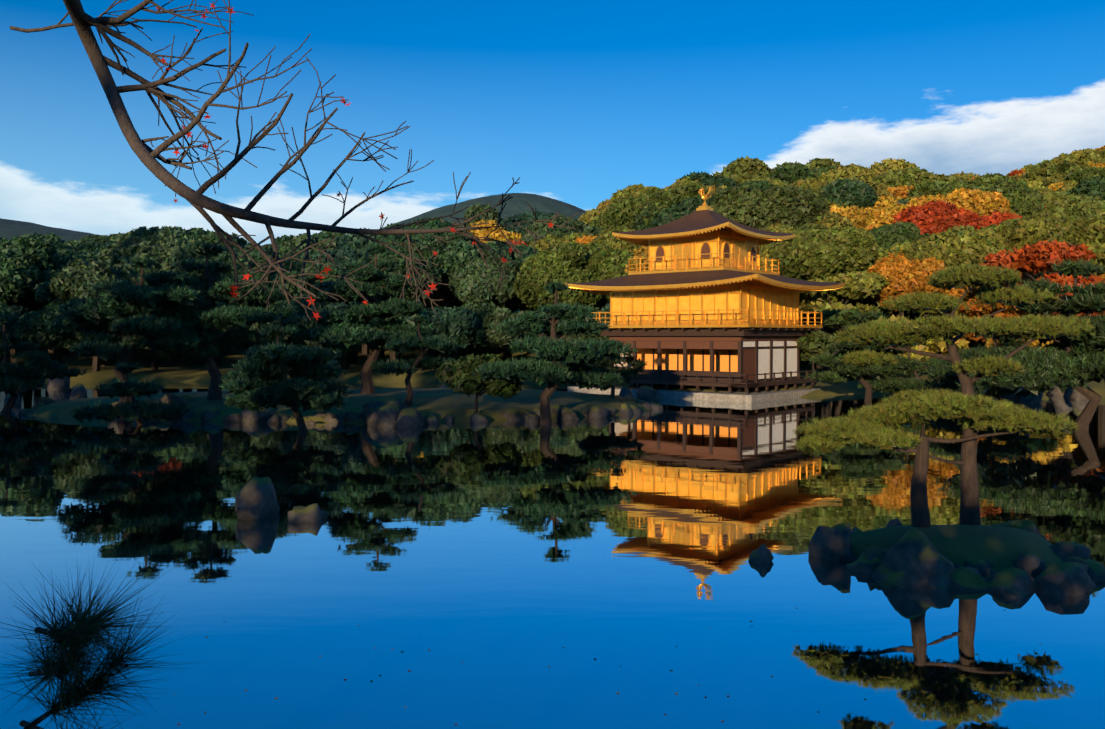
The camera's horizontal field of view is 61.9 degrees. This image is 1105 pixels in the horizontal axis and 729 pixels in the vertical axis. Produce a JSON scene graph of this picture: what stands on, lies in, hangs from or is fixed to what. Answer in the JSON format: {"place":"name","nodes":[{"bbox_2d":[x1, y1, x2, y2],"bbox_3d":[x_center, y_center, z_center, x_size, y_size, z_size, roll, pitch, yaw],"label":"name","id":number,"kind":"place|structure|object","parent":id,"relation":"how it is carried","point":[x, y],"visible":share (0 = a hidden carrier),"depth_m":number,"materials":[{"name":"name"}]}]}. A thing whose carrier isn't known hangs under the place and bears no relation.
{"place":"outdoors","nodes":[
{"label":"outdoors","id":0,"kind":"place"},
{"bbox_2d":[0,382,1104,728],"bbox_3d":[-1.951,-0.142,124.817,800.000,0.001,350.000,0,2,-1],"label":"pond water","id":1,"kind":"structure","parent":0,"point":[476,576],"depth_m":14.57,"materials":[{"name":"blue liquid"}]},
{"bbox_2d":[235,477,773,563],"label":"rocks","id":2,"kind":"object","parent":1,"relation":"in","point":[256,498],"depth_m":18.96,"materials":[{"name":"grey stone"}]},
{"bbox_2d":[174,607,1018,726],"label":"floating leaves","id":3,"kind":"object","parent":1,"relation":"on","point":[595,659],"visible":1,"depth_m":10.08,"materials":[{"name":"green plant"}]},
{"bbox_2d":[0,193,1104,571],"bbox_3d":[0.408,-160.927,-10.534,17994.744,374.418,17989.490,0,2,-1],"label":"ground terrain","id":4,"kind":"structure","parent":0,"point":[1000,547],"depth_m":47.21,"materials":[{"name":"green plant"}]},
{"bbox_2d":[0,552,205,728],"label":"pine bough","id":5,"kind":"object","parent":4,"relation":"on","point":[70,653],"visible":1,"depth_m":1.85,"materials":[{"name":"green plant"}]},
{"bbox_2d":[19,627,112,728],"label":"pine bough twigs","id":6,"kind":"object","parent":5,"relation":"attached to","point":[34,723],"visible":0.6,"depth_m":1.84,"materials":[{"name":"brown wood"}]},
{"bbox_2d":[10,0,578,320],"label":"bare tree branch","id":7,"kind":"object","parent":4,"relation":"on","point":[144,152],"visible":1,"depth_m":2.81,"materials":[{"name":"brown wood"}]},
{"bbox_2d":[155,2,553,320],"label":"red leaves","id":8,"kind":"object","parent":7,"relation":"attached to","point":[319,277],"visible":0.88,"depth_m":2.71,"materials":[{"name":"red plant"}]},
{"bbox_2d":[0,376,1089,427],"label":"shore rocks","id":9,"kind":"object","parent":4,"relation":"on","point":[383,411],"depth_m":41.05,"materials":[{"name":"grey stone"}]},
{"bbox_2d":[0,155,1104,372],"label":"forest trees","id":10,"kind":"object","parent":4,"relation":"on","point":[902,226],"visible":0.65,"depth_m":81.58,"materials":[{"name":"green plant"}]},
{"bbox_2d":[0,240,1104,431],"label":"pine trees","id":11,"kind":"object","parent":4,"relation":"on","point":[164,314],"visible":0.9,"depth_m":40.61,"materials":[{"name":"green plant"}]},
{"bbox_2d":[566,203,844,402],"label":"golden pavilion","id":12,"kind":"structure","parent":4,"relation":"on","point":[703,300],"depth_m":57.28,"materials":[{"name":"gold wood"}]},
{"bbox_2d":[698,185,714,202],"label":"phoenix statue","id":13,"kind":"object","parent":12,"relation":"on","point":[704,197],"visible":0.98,"depth_m":60.23,"materials":[{"name":"gold metal"}]},
{"bbox_2d":[434,299,1052,412],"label":"pine trees","id":14,"kind":"object","parent":4,"relation":"on","point":[458,376],"visible":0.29,"depth_m":59.43,"materials":[{"name":"green plant"}]},
{"bbox_2d":[805,239,1104,365],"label":"autumn trees","id":15,"kind":"object","parent":4,"relation":"on","point":[1030,262],"depth_m":68.02,"materials":[{"name":"red plant"}]},
{"bbox_2d":[808,518,1104,597],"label":"island rocks","id":16,"kind":"structure","parent":4,"relation":"on","point":[913,555],"depth_m":14.28,"materials":[{"name":"stone"},{"name":"moss"}]},
{"bbox_2d":[1005,145,1104,193],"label":"forest trees","id":17,"kind":"object","parent":4,"relation":"on","point":[1063,172],"depth_m":315.65,"materials":[{"name":"green plant"}]},
{"bbox_2d":[0,0,1104,244],"label":"sky","id":18,"kind":"structure","parent":0,"point":[583,102],"materials":[{"name":"blue"}]},
{"bbox_2d":[794,263,1095,527],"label":"pine tree","id":19,"kind":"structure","parent":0,"point":[833,433],"depth_m":16.07,"materials":[{"name":"green plant"}]}
]}

